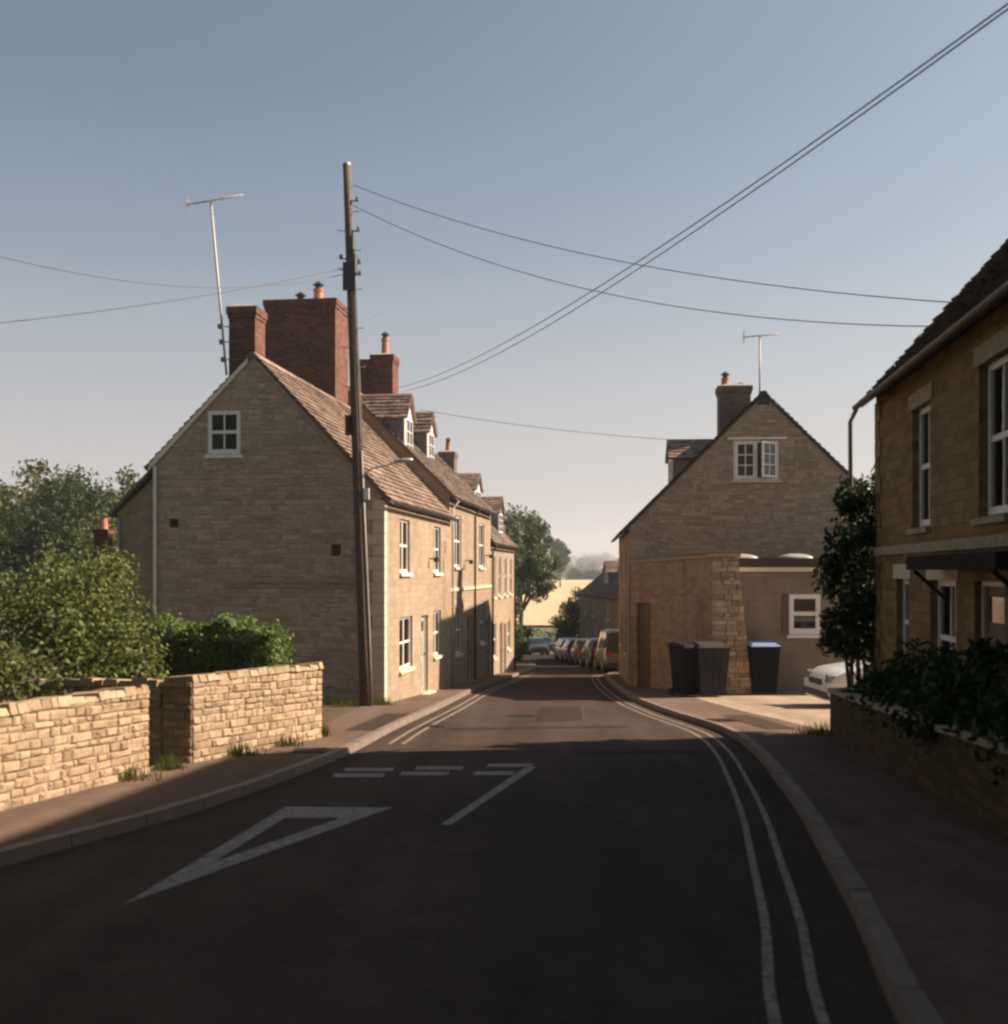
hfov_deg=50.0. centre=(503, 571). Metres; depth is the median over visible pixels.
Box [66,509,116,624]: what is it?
woodland tree
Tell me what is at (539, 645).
parked car
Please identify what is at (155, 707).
garden wall
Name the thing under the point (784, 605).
garage
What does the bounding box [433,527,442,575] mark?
window
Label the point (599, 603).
cottage
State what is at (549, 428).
overhead wire
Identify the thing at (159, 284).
overhead wire
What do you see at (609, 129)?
sky
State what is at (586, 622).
window
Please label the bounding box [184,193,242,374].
tv aerial
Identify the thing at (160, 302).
overhead wire
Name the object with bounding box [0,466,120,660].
woodland tree
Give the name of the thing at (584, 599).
window
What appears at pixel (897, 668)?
garden shrub
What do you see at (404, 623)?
window
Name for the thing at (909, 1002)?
kerb
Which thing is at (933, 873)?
footway
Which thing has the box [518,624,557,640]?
field hedgerow
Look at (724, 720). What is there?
access cover
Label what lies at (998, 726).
garden shrub
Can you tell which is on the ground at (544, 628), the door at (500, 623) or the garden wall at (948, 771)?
the garden wall at (948, 771)
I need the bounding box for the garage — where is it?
[738,547,873,692]
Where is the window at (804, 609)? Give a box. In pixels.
[787,594,820,637]
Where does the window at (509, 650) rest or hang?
in the cottage at (503, 607)
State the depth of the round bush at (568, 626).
83.48 m
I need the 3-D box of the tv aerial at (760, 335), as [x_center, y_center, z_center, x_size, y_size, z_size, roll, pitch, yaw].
[7.939,-6.238,33.236,1.179,2.276,0.480,0,0,0]
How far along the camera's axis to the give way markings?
9.29 m
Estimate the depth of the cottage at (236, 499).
24.48 m
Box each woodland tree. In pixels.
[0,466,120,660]
[0,479,42,589]
[0,499,93,661]
[4,458,129,607]
[55,464,140,625]
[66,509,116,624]
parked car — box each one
[524,638,548,654]
[536,637,554,651]
[552,638,568,658]
[554,639,566,659]
[559,638,578,662]
[568,638,589,665]
[579,638,598,667]
[593,629,618,671]
[803,650,871,700]
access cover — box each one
[290,747,328,752]
[422,725,445,726]
[505,714,536,716]
[706,718,739,721]
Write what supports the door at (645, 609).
in the yard wall at (671, 599)
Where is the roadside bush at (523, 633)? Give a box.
[516,615,532,659]
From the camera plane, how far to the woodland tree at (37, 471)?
75.28 m
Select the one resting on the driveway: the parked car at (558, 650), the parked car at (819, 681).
the parked car at (819, 681)
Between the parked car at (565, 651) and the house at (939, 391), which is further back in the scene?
the parked car at (565, 651)
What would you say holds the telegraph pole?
on the pavement
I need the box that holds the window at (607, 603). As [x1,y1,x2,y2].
[605,603,608,621]
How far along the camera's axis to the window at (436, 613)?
30.63 m
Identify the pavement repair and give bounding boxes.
[346,713,410,729]
[721,715,795,728]
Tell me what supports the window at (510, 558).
in the cottage at (503, 607)
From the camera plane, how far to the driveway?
23.50 m
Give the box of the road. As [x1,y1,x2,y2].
[0,653,895,1023]
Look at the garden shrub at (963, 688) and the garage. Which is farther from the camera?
the garage
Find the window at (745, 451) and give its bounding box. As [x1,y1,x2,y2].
[734,440,778,479]
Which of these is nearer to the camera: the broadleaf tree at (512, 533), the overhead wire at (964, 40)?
the overhead wire at (964, 40)
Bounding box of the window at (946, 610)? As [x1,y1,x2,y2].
[926,570,958,653]
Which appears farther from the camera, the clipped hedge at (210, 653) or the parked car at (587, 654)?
the parked car at (587, 654)
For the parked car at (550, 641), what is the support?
on the ground at (544, 628)
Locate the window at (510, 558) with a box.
[510,558,513,595]
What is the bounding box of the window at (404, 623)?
[399,616,415,674]
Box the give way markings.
[123,764,535,904]
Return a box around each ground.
[0,562,898,1023]
[321,705,359,724]
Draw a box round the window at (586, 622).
[586,622,587,637]
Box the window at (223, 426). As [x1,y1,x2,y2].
[204,410,242,457]
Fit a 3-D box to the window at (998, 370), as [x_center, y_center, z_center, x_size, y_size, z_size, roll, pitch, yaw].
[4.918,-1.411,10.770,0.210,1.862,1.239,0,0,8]
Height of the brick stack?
4.990 m
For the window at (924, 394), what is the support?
in the house at (939, 391)
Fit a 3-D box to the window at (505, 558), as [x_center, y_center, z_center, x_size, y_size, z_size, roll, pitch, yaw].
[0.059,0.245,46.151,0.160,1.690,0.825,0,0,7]
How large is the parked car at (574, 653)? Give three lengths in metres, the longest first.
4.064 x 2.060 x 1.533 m
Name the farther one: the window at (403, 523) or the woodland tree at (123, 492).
the woodland tree at (123, 492)
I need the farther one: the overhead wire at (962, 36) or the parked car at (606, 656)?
the parked car at (606, 656)
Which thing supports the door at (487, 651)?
in the cottage at (397, 424)
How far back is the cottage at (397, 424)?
35.90 m
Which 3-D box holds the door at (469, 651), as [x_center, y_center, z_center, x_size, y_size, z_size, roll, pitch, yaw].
[-1.108,2.660,36.369,0.332,2.320,1.057,0,0,7]
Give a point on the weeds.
(170, 763)
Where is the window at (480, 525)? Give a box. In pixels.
[479,523,485,569]
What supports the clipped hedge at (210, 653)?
on the garden ground at (330, 713)
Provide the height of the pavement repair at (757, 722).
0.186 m
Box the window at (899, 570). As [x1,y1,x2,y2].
[893,564,910,673]
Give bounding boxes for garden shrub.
[0,640,73,702]
[835,661,906,707]
[845,633,983,731]
[876,636,1007,757]
[966,676,1007,786]
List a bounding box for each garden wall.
[0,685,149,810]
[2,677,163,766]
[162,662,323,762]
[828,688,1007,841]
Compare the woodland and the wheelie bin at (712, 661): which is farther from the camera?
the woodland
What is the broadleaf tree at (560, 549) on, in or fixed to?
on the ground at (544, 628)
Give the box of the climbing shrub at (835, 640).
[811,465,876,687]
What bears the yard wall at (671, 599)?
on the ground at (544, 628)
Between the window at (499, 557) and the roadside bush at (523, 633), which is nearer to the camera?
the window at (499, 557)
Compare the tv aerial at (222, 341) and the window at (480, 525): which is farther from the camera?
the window at (480, 525)
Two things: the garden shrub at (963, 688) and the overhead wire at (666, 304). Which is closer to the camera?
the garden shrub at (963, 688)
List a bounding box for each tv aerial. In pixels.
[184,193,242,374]
[743,331,781,391]
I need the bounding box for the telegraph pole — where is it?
[337,161,412,706]
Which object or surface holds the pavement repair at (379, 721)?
on the pavement
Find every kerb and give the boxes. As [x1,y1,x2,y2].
[0,658,535,866]
[539,653,944,1023]
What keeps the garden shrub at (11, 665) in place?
on the ground at (544, 628)
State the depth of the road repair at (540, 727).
18.89 m
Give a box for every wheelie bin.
[668,641,696,694]
[692,641,730,694]
[746,641,780,692]
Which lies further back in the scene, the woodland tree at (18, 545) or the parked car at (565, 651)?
the parked car at (565, 651)
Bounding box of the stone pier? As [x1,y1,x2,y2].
[708,554,751,694]
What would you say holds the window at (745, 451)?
in the gabled house at (761, 473)
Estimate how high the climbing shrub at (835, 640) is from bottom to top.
4.427 m
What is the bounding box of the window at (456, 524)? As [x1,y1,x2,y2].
[454,515,463,569]
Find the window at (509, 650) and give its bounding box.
[508,620,511,651]
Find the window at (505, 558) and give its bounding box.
[504,558,507,596]
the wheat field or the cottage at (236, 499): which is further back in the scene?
the wheat field
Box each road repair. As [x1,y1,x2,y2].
[451,725,627,729]
[536,706,582,720]
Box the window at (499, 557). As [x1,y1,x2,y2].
[499,557,502,598]
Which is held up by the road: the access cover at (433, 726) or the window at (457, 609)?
the access cover at (433, 726)
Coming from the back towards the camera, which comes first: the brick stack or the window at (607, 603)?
the window at (607, 603)
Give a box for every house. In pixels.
[611,371,874,685]
[848,238,1007,717]
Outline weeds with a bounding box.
[116,695,829,781]
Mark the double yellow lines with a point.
(818, 1006)
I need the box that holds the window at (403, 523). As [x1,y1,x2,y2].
[399,519,412,575]
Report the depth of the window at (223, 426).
24.46 m
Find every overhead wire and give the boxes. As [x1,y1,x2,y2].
[0,256,342,287]
[0,268,342,322]
[354,185,953,302]
[355,206,932,326]
[398,3,1007,387]
[406,8,1007,390]
[420,409,671,439]
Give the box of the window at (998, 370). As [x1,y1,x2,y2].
[970,326,1007,525]
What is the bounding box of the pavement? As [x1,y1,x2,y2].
[0,659,532,847]
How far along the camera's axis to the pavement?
10.95 m
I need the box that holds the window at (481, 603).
[479,602,485,646]
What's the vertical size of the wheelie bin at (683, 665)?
1.352 m
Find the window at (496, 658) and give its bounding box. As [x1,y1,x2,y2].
[494,622,497,660]
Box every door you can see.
[421,615,435,693]
[468,616,477,680]
[486,617,488,675]
[500,623,501,672]
[504,624,504,671]
[640,603,650,686]
[981,581,1003,688]
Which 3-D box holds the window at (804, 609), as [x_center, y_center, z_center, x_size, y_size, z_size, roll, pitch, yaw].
[7.948,1.175,28.550,0.940,1.150,0.100,0,0,1]
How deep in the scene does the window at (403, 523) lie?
26.38 m
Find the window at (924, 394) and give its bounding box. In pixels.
[906,381,932,534]
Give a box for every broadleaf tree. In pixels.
[503,510,527,611]
[505,503,561,657]
[549,538,571,586]
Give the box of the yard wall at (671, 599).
[629,555,712,688]
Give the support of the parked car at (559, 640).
on the road
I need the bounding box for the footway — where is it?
[549,653,1007,1023]
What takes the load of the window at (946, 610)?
in the house at (939, 391)
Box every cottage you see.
[108,281,458,704]
[348,332,497,685]
[438,437,519,674]
[577,559,618,637]
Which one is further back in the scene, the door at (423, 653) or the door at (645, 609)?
the door at (645, 609)
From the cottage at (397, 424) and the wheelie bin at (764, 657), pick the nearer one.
the wheelie bin at (764, 657)
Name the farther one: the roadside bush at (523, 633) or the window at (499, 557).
the roadside bush at (523, 633)
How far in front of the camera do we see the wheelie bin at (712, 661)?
26.65 m
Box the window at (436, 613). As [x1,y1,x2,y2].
[433,611,443,659]
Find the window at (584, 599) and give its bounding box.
[583,599,585,614]
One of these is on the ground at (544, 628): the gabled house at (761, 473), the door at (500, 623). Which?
the gabled house at (761, 473)
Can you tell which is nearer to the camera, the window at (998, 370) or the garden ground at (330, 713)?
the window at (998, 370)
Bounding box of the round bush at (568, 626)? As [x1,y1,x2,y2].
[547,586,579,639]
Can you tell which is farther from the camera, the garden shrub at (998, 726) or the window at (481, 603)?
the window at (481, 603)
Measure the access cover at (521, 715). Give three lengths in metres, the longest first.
0.620 x 0.620 x 0.062 m
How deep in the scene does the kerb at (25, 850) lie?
9.89 m
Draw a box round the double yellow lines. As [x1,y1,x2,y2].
[388,673,829,1023]
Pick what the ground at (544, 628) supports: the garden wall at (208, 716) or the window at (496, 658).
the garden wall at (208, 716)
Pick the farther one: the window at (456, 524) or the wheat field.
the wheat field
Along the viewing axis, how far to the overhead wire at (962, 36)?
11.91 m
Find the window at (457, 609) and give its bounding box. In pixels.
[455,606,463,658]
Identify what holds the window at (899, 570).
in the house at (939, 391)
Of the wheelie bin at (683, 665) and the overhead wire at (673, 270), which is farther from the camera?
the wheelie bin at (683, 665)
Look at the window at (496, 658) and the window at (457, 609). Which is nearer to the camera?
the window at (457, 609)
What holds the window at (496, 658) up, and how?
in the cottage at (503, 607)
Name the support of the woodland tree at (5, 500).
on the ground at (544, 628)
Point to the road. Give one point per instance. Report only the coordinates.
(564, 881)
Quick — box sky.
[0,0,1007,561]
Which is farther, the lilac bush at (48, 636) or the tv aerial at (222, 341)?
the tv aerial at (222, 341)
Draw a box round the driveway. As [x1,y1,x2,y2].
[689,693,829,728]
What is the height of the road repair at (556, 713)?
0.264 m
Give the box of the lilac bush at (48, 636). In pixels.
[0,540,172,696]
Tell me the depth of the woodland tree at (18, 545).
55.04 m
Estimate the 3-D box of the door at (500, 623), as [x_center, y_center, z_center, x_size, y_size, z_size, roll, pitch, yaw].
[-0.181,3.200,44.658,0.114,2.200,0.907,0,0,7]
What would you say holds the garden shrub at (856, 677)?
on the garden soil
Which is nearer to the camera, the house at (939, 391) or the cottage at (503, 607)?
the house at (939, 391)
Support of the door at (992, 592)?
in the house at (939, 391)
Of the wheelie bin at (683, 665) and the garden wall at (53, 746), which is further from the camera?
the wheelie bin at (683, 665)
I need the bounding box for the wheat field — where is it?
[516,580,591,624]
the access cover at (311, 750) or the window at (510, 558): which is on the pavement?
the access cover at (311, 750)
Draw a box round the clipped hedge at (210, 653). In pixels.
[116,607,295,679]
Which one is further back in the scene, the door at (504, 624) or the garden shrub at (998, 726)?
the door at (504, 624)
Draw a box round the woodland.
[548,552,618,579]
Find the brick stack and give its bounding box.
[92,517,114,678]
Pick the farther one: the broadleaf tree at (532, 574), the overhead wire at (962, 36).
the broadleaf tree at (532, 574)
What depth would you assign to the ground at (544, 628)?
45.43 m
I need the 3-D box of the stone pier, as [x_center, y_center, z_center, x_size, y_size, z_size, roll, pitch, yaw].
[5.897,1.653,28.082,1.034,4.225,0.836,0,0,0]
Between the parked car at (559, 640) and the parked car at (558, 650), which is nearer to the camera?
the parked car at (558, 650)
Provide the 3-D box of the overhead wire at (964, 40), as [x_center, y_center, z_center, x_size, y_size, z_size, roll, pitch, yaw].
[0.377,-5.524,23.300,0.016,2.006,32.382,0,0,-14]

